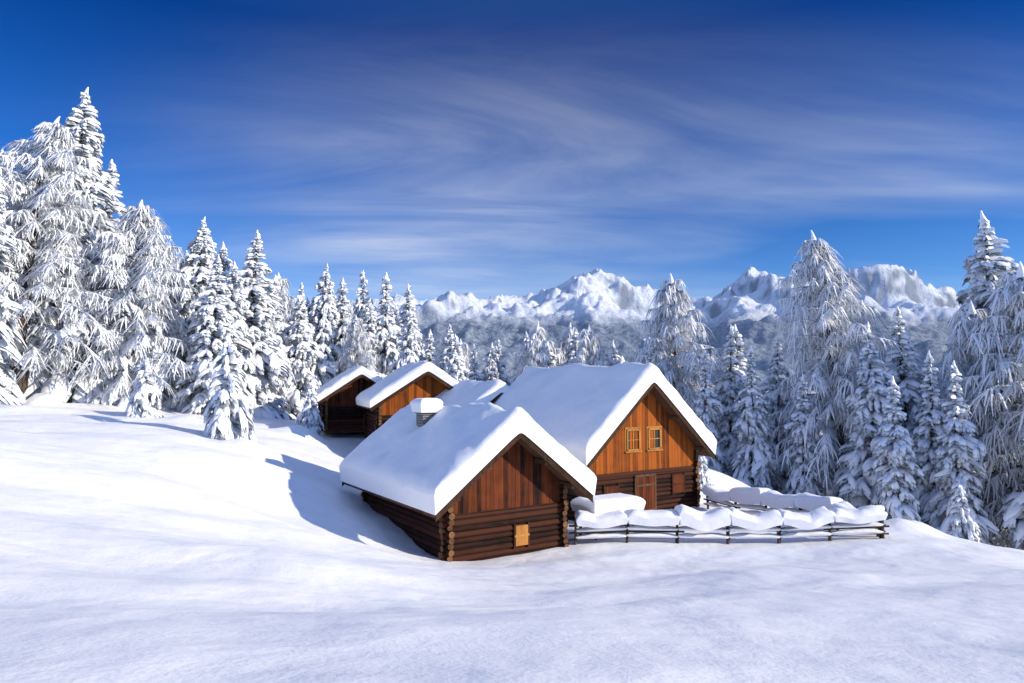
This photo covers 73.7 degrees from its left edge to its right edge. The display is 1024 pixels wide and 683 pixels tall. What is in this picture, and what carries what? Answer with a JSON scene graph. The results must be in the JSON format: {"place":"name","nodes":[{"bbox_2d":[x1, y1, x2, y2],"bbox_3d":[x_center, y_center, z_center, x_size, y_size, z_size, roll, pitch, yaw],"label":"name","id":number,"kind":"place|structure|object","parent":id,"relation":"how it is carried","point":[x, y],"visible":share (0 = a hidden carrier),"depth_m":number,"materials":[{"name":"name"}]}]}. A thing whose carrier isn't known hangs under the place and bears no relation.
{"place":"outdoors","nodes":[
{"label":"outdoors","id":0,"kind":"place"},
{"bbox_2d":[0,403,1023,682],"bbox_3d":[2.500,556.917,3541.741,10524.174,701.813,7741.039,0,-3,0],"label":"snow ground","id":1,"kind":"structure","parent":0,"point":[174,547],"depth_m":11.12,"materials":[{"name":"white snow"}]},
{"bbox_2d":[0,149,10,183],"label":"tree","id":2,"kind":"object","parent":1,"relation":"on","point":[2,151],"visible":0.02,"depth_m":54.36,"materials":[{"name":"white plant"}]},
{"bbox_2d":[0,177,27,404],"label":"tree","id":3,"kind":"object","parent":1,"relation":"on","point":[12,344],"visible":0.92,"depth_m":38.65,"materials":[{"name":"white plant"}]},
{"bbox_2d":[2,171,56,365],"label":"tree","id":4,"kind":"object","parent":1,"relation":"on","point":[35,321],"visible":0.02,"depth_m":43.81,"materials":[{"name":"white plant"}]},
{"bbox_2d":[2,87,118,405],"bbox_3d":[-30.873,-4.903,46.190,10.826,25.340,12.466,-2,-4,28],"label":"tree","id":5,"kind":"object","parent":1,"relation":"on","point":[44,385],"visible":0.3,"depth_m":44.86,"materials":[{"name":"white plant"}]},
{"bbox_2d":[0,116,126,393],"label":"tree","id":6,"kind":"object","parent":1,"relation":"on","point":[53,142],"visible":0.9,"depth_m":41.91,"materials":[{"name":"white plant"}]},
{"bbox_2d":[88,159,126,263],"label":"tree","id":7,"kind":"object","parent":1,"relation":"on","point":[114,175],"visible":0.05,"depth_m":52.80,"materials":[{"name":"white plant"}]},
{"bbox_2d":[86,230,149,372],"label":"tree","id":8,"kind":"object","parent":1,"relation":"on","point":[115,287],"visible":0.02,"depth_m":45.98,"materials":[{"name":"white plant"}]},
{"bbox_2d":[70,240,174,407],"bbox_3d":[-26.036,-0.844,45.747,6.257,14.634,6.251,0,-3,-4],"label":"tree","id":9,"kind":"object","parent":1,"relation":"on","point":[122,364],"visible":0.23,"depth_m":44.29,"materials":[{"name":"white plant"}]},
{"bbox_2d":[56,200,203,398],"bbox_3d":[-24.379,-2.307,45.838,10.598,14.333,9.392,-2,-4,31],"label":"tree","id":10,"kind":"object","parent":1,"relation":"on","point":[140,222],"visible":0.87,"depth_m":44.28,"materials":[{"name":"white plant"}]},
{"bbox_2d":[125,357,163,417],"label":"tree","id":11,"kind":"object","parent":1,"relation":"on","point":[145,397],"visible":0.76,"depth_m":35.62,"materials":[{"name":"white plant"}]},
{"bbox_2d":[149,230,182,318],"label":"tree","id":12,"kind":"object","parent":1,"relation":"on","point":[174,260],"depth_m":55.36,"materials":[{"name":"white plant"}]},
{"bbox_2d":[157,217,222,410],"bbox_3d":[-23.318,-0.816,48.938,6.847,16.621,8.282,-1,-4,19],"label":"tree","id":13,"kind":"object","parent":1,"relation":"on","point":[198,269],"visible":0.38,"depth_m":48.22,"materials":[{"name":"white plant"}]},
{"bbox_2d":[173,255,246,415],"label":"tree","id":14,"kind":"object","parent":1,"relation":"on","point":[213,313],"visible":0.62,"depth_m":45.36,"materials":[{"name":"white plant"}]},
{"bbox_2d":[208,237,216,264],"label":"tree","id":15,"kind":"object","parent":1,"relation":"on","point":[214,252],"visible":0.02,"depth_m":62.26,"materials":[{"name":"white plant"}]},
{"bbox_2d":[213,242,232,293],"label":"tree","id":16,"kind":"object","parent":1,"relation":"on","point":[226,263],"visible":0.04,"depth_m":54.01,"materials":[{"name":"white plant"}]},
{"bbox_2d":[201,261,256,407],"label":"tree","id":17,"kind":"object","parent":1,"relation":"on","point":[240,336],"visible":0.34,"depth_m":48.38,"materials":[{"name":"white plant"}]},
{"bbox_2d":[203,336,256,442],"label":"tree","id":18,"kind":"object","parent":1,"relation":"on","point":[230,405],"visible":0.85,"depth_m":30.59,"materials":[{"name":"white plant"}]},
{"bbox_2d":[233,230,295,419],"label":"tree","id":19,"kind":"object","parent":1,"relation":"on","point":[269,358],"visible":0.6,"depth_m":51.46,"materials":[{"name":"white plant"}]},
{"bbox_2d":[240,271,318,411],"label":"tree","id":20,"kind":"object","parent":1,"relation":"on","point":[272,322],"visible":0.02,"depth_m":58.28,"materials":[{"name":"white plant"}]},
{"bbox_2d":[270,275,291,408],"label":"tree","id":21,"kind":"object","parent":1,"relation":"on","point":[282,327],"visible":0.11,"depth_m":60.02,"materials":[{"name":"white plant"}]},
{"bbox_2d":[272,272,296,331],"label":"tree","id":22,"kind":"object","parent":1,"relation":"on","point":[287,300],"visible":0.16,"depth_m":81.13,"materials":[{"name":"white plant"}]},
{"bbox_2d":[276,295,324,420],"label":"tree","id":23,"kind":"object","parent":1,"relation":"on","point":[302,351],"visible":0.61,"depth_m":59.72,"materials":[{"name":"white plant"}]},
{"bbox_2d":[285,282,321,412],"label":"tree","id":24,"kind":"object","parent":1,"relation":"on","point":[292,320],"visible":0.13,"depth_m":61.93,"materials":[{"name":"white plant"}]},
{"bbox_2d":[303,298,310,316],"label":"tree","id":25,"kind":"object","parent":1,"relation":"on","point":[307,302],"visible":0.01,"depth_m":64.92,"materials":[{"name":"white plant"}]},
{"bbox_2d":[295,382,324,437],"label":"tree","id":26,"kind":"object","parent":1,"relation":"on","point":[312,421],"visible":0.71,"depth_m":43.58,"materials":[{"name":"white plant"}]},
{"bbox_2d":[306,263,345,385],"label":"tree","id":27,"kind":"object","parent":1,"relation":"on","point":[323,316],"visible":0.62,"depth_m":63.64,"materials":[{"name":"white plant"}]},
{"bbox_2d":[324,277,350,376],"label":"tree","id":28,"kind":"object","parent":1,"relation":"on","point":[340,331],"visible":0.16,"depth_m":66.00,"materials":[{"name":"white plant"}]},
{"bbox_2d":[311,365,382,432],"bbox_3d":[-10.918,3.934,47.825,5.740,4.517,5.660,1,-4,-20],"label":"hut","id":29,"kind":"object","parent":1,"relation":"on","point":[340,411],"visible":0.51,"depth_m":45.38,"materials":[{"name":"brown wood"}]},
{"bbox_2d":[343,304,351,319],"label":"tree","id":30,"kind":"object","parent":1,"relation":"on","point":[348,314],"visible":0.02,"depth_m":83.79,"materials":[{"name":"white plant"}]},
{"bbox_2d":[345,298,354,317],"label":"tree","id":31,"kind":"object","parent":1,"relation":"on","point":[351,310],"visible":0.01,"depth_m":88.60,"materials":[{"name":"white plant"}]},
{"bbox_2d":[333,315,381,390],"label":"tree","id":32,"kind":"object","parent":1,"relation":"on","point":[355,341],"visible":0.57,"depth_m":63.11,"materials":[{"name":"white plant"}]},
{"bbox_2d":[353,270,382,372],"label":"tree","id":33,"kind":"object","parent":1,"relation":"on","point":[360,306],"visible":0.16,"depth_m":68.18,"materials":[{"name":"white plant"}]},
{"bbox_2d":[358,298,384,377],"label":"tree","id":34,"kind":"object","parent":1,"relation":"on","point":[369,317],"visible":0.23,"depth_m":66.53,"materials":[{"name":"white plant"}]},
{"bbox_2d":[374,272,403,376],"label":"tree","id":35,"kind":"object","parent":1,"relation":"on","point":[389,329],"visible":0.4,"depth_m":67.71,"materials":[{"name":"white plant"}]},
{"bbox_2d":[390,305,401,351],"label":"tree","id":36,"kind":"object","parent":1,"relation":"on","point":[393,315],"visible":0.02,"depth_m":75.22,"materials":[{"name":"white plant"}]},
{"bbox_2d":[387,308,419,372],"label":"tree","id":37,"kind":"object","parent":1,"relation":"on","point":[407,344],"visible":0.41,"depth_m":59.81,"materials":[{"name":"white plant"}]},
{"bbox_2d":[356,361,458,437],"bbox_3d":[-5.987,3.743,43.016,6.840,5.044,6.260,1,-4,-20],"label":"hut","id":38,"kind":"object","parent":1,"relation":"on","point":[386,398],"visible":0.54,"depth_m":40.45,"materials":[{"name":"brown wood"}]},
{"bbox_2d":[394,284,422,358],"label":"tree","id":39,"kind":"object","parent":1,"relation":"on","point":[404,313],"visible":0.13,"depth_m":69.96,"materials":[{"name":"white plant"}]},
{"bbox_2d":[415,321,427,360],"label":"tree","id":40,"kind":"object","parent":1,"relation":"on","point":[421,357],"visible":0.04,"depth_m":73.32,"materials":[{"name":"white plant"}]},
{"bbox_2d":[425,329,437,366],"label":"tree","id":41,"kind":"object","parent":1,"relation":"on","point":[429,355],"visible":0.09,"depth_m":71.93,"materials":[{"name":"white plant"}]},
{"bbox_2d":[438,326,453,367],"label":"tree","id":42,"kind":"object","parent":1,"relation":"on","point":[442,355],"visible":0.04,"depth_m":80.80,"materials":[{"name":"white plant"}]},
{"bbox_2d":[439,324,464,374],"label":"tree","id":43,"kind":"object","parent":1,"relation":"on","point":[445,358],"visible":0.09,"depth_m":71.75,"materials":[{"name":"white plant"}]},
{"bbox_2d":[444,334,468,380],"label":"tree","id":44,"kind":"object","parent":1,"relation":"on","point":[455,368],"visible":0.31,"depth_m":59.85,"materials":[{"name":"white plant"}]},
{"bbox_2d":[455,336,471,377],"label":"tree","id":45,"kind":"object","parent":1,"relation":"on","point":[461,355],"visible":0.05,"depth_m":79.51,"materials":[{"name":"white plant"}]},
{"bbox_2d":[455,339,475,379],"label":"tree","id":46,"kind":"object","parent":1,"relation":"on","point":[464,346],"visible":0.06,"depth_m":81.57,"materials":[{"name":"white plant"}]},
{"bbox_2d":[339,398,596,561],"bbox_3d":[-2.056,5.042,26.286,6.440,5.704,8.760,2,-4,-33],"label":"cabin","id":47,"kind":"object","parent":1,"relation":"on","point":[434,477],"visible":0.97,"depth_m":23.46,"materials":[{"name":"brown wood"}]},
{"bbox_2d":[435,379,509,406],"bbox_3d":[-2.262,4.372,39.910,5.040,4.333,6.460,2,-4,-33],"label":"hut","id":48,"kind":"object","parent":1,"relation":"on","point":[462,393],"visible":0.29,"depth_m":37.91,"materials":[{"name":"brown wood"}]},
{"bbox_2d":[467,344,484,381],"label":"tree","id":49,"kind":"object","parent":1,"relation":"on","point":[475,374],"visible":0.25,"depth_m":67.83,"materials":[{"name":"white plant"}]},
{"bbox_2d":[481,343,499,380],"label":"tree","id":50,"kind":"object","parent":1,"relation":"on","point":[491,358],"visible":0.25,"depth_m":68.81,"materials":[{"name":"white plant"}]},
{"bbox_2d":[491,338,511,385],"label":"tree","id":51,"kind":"object","parent":1,"relation":"on","point":[500,363],"visible":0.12,"depth_m":73.69,"materials":[{"name":"white plant"}]},
{"bbox_2d":[512,361,517,381],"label":"tree","id":52,"kind":"object","parent":1,"relation":"on","point":[515,369],"visible":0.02,"depth_m":65.91,"materials":[{"name":"white plant"}]},
{"bbox_2d":[515,332,529,375],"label":"tree","id":53,"kind":"object","parent":1,"relation":"on","point":[526,339],"depth_m":65.03,"materials":[{"name":"white plant"}]},
{"bbox_2d":[500,334,553,379],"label":"tree","id":54,"kind":"object","parent":1,"relation":"on","point":[533,357],"visible":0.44,"depth_m":59.67,"materials":[{"name":"white plant"}]},
{"bbox_2d":[511,321,563,382],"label":"tree","id":55,"kind":"object","parent":1,"relation":"on","point":[539,334],"visible":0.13,"depth_m":70.58,"materials":[{"name":"white plant"}]},
{"bbox_2d":[543,341,558,367],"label":"tree","id":56,"kind":"object","parent":1,"relation":"on","point":[552,361],"visible":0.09,"depth_m":69.12,"materials":[{"name":"white plant"}]},
{"bbox_2d":[552,322,579,366],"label":"tree","id":57,"kind":"object","parent":1,"relation":"on","point":[563,342],"visible":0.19,"depth_m":71.38,"materials":[{"name":"white plant"}]},
{"bbox_2d":[566,327,581,364],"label":"tree","id":58,"kind":"object","parent":1,"relation":"on","point":[573,346],"visible":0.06,"depth_m":67.44,"materials":[{"name":"white plant"}]},
{"bbox_2d":[567,325,617,365],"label":"tree","id":59,"kind":"object","parent":1,"relation":"on","point":[589,353],"visible":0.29,"depth_m":62.22,"materials":[{"name":"white plant"}]},
{"bbox_2d":[493,362,716,520],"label":"log cabin","id":60,"kind":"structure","parent":1,"relation":"on","point":[641,430],"depth_m":31.02,"materials":[{"name":"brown wood"}]},
{"bbox_2d":[570,493,645,539],"bbox_3d":[3.700,6.900,26.243,2.560,1.925,1.460,2,-4,-33],"label":"snow mound","id":61,"kind":"object","parent":1,"relation":"on","point":[604,503],"visible":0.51,"depth_m":25.79,"materials":[{"name":"white snow"}]},
{"bbox_2d":[606,340,621,365],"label":"tree","id":62,"kind":"object","parent":1,"relation":"on","point":[615,356],"visible":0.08,"depth_m":66.57,"materials":[{"name":"white plant"}]},
{"bbox_2d":[643,341,656,365],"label":"tree","id":63,"kind":"object","parent":1,"relation":"on","point":[649,358],"visible":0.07,"depth_m":60.07,"materials":[{"name":"white plant"}]},
{"bbox_2d":[626,273,731,437],"bbox_3d":[13.936,3.878,61.470,11.841,20.368,12.975,3,-5,-44],"label":"tree","id":64,"kind":"object","parent":1,"relation":"on","point":[669,341],"visible":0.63,"depth_m":61.05,"materials":[{"name":"white plant"}]},
{"bbox_2d":[698,456,711,490],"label":"tree","id":65,"kind":"object","parent":1,"relation":"on","point":[704,479],"visible":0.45,"depth_m":39.42,"materials":[{"name":"white plant"}]},
{"bbox_2d":[693,349,728,474],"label":"tree","id":66,"kind":"object","parent":1,"relation":"on","point":[706,413],"visible":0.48,"depth_m":55.24,"materials":[{"name":"white plant"}]},
{"bbox_2d":[569,504,889,544],"bbox_3d":[7.799,6.803,24.595,11.505,1.840,0.800,0,-3,1],"label":"fence","id":67,"kind":"object","parent":1,"relation":"on","point":[657,523],"visible":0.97,"depth_m":24.40,"materials":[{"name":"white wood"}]},
{"bbox_2d":[714,324,749,476],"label":"tree","id":68,"kind":"object","parent":1,"relation":"on","point":[729,399],"visible":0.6,"depth_m":59.07,"materials":[{"name":"white plant"}]},
{"bbox_2d":[714,324,763,430],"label":"tree","id":69,"kind":"object","parent":1,"relation":"on","point":[739,344],"visible":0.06,"depth_m":64.94,"materials":[{"name":"white plant"}]},
{"bbox_2d":[730,344,780,489],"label":"tree","id":70,"kind":"object","parent":1,"relation":"on","point":[754,461],"visible":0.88,"depth_m":53.06,"materials":[{"name":"white plant"}]},
{"bbox_2d":[759,334,793,493],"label":"tree","id":71,"kind":"object","parent":1,"relation":"on","point":[772,381],"visible":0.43,"depth_m":57.00,"materials":[{"name":"white plant"}]},
{"bbox_2d":[702,484,885,536],"bbox_3d":[11.300,7.130,28.483,0.800,2.003,8.754,2,-4,-31],"label":"fence","id":72,"kind":"object","parent":1,"relation":"on","point":[747,497],"visible":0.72,"depth_m":28.94,"materials":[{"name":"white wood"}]},
{"bbox_2d":[792,383,822,464],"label":"tree","id":73,"kind":"object","parent":1,"relation":"on","point":[821,433],"visible":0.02,"depth_m":71.01,"materials":[{"name":"white plant"}]},
{"bbox_2d":[784,374,831,509],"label":"tree","id":74,"kind":"object","parent":1,"relation":"on","point":[796,483],"visible":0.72,"depth_m":51.20,"materials":[{"name":"white plant"}]},
{"bbox_2d":[763,230,925,504],"bbox_3d":[25.843,3.018,54.263,13.334,23.815,16.802,1,-4,-18],"label":"tree","id":75,"kind":"object","parent":1,"relation":"on","point":[831,376],"visible":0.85,"depth_m":53.09,"materials":[{"name":"white plant"}]},
{"bbox_2d":[833,322,911,507],"bbox_3d":[25.500,7.736,48.899,6.090,18.407,5.636,3,-4,-42],"label":"tree","id":76,"kind":"object","parent":1,"relation":"on","point":[857,469],"visible":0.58,"depth_m":48.23,"materials":[{"name":"white plant"}]},
{"bbox_2d":[873,375,924,521],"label":"tree","id":77,"kind":"object","parent":1,"relation":"on","point":[895,500],"visible":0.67,"depth_m":44.14,"materials":[{"name":"white plant"}]},
{"bbox_2d":[881,306,936,491],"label":"tree","id":78,"kind":"object","parent":1,"relation":"on","point":[908,379],"visible":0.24,"depth_m":51.28,"materials":[{"name":"white plant"}]},
{"bbox_2d":[910,350,958,528],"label":"tree","id":79,"kind":"object","parent":1,"relation":"on","point":[929,418],"visible":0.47,"depth_m":46.33,"materials":[{"name":"white plant"}]},
{"bbox_2d":[920,360,1000,545],"bbox_3d":[29.176,9.209,44.374,4.166,16.010,4.692,2,-4,-30],"label":"tree","id":80,"kind":"object","parent":1,"relation":"on","point":[957,464],"visible":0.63,"depth_m":44.14,"materials":[{"name":"white plant"}]},
{"bbox_2d":[946,485,981,541],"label":"tree","id":81,"kind":"object","parent":1,"relation":"on","point":[962,524],"visible":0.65,"depth_m":32.33,"materials":[{"name":"white plant"}]},
{"bbox_2d":[920,300,1023,547],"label":"tree","id":82,"kind":"object","parent":1,"relation":"on","point":[965,324],"visible":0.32,"depth_m":49.08,"materials":[{"name":"white plant"}]},
{"bbox_2d":[941,261,1023,549],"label":"tree","id":83,"kind":"object","parent":1,"relation":"on","point":[1009,296],"visible":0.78,"depth_m":46.64,"materials":[{"name":"white plant"}]},
{"bbox_2d":[947,210,1022,536],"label":"tree","id":84,"kind":"object","parent":1,"relation":"on","point":[985,271],"visible":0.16,"depth_m":52.04,"materials":[{"name":"white plant"}]},
{"bbox_2d":[996,432,1023,547],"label":"tree","id":85,"kind":"object","parent":1,"relation":"on","point":[1011,512],"visible":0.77,"depth_m":42.36,"materials":[{"name":"white plant"}]},
{"bbox_2d":[0,0,1023,304],"label":"sky","id":86,"kind":"structure","parent":0,"point":[484,149],"materials":[{"name":"blue"}]},
{"bbox_2d":[286,264,968,431],"bbox_3d":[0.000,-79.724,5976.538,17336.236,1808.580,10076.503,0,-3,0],"label":"mountains","id":87,"kind":"structure","parent":0,"point":[609,308],"depth_m":5340.27,"materials":[{"name":"white snow"}]}
]}

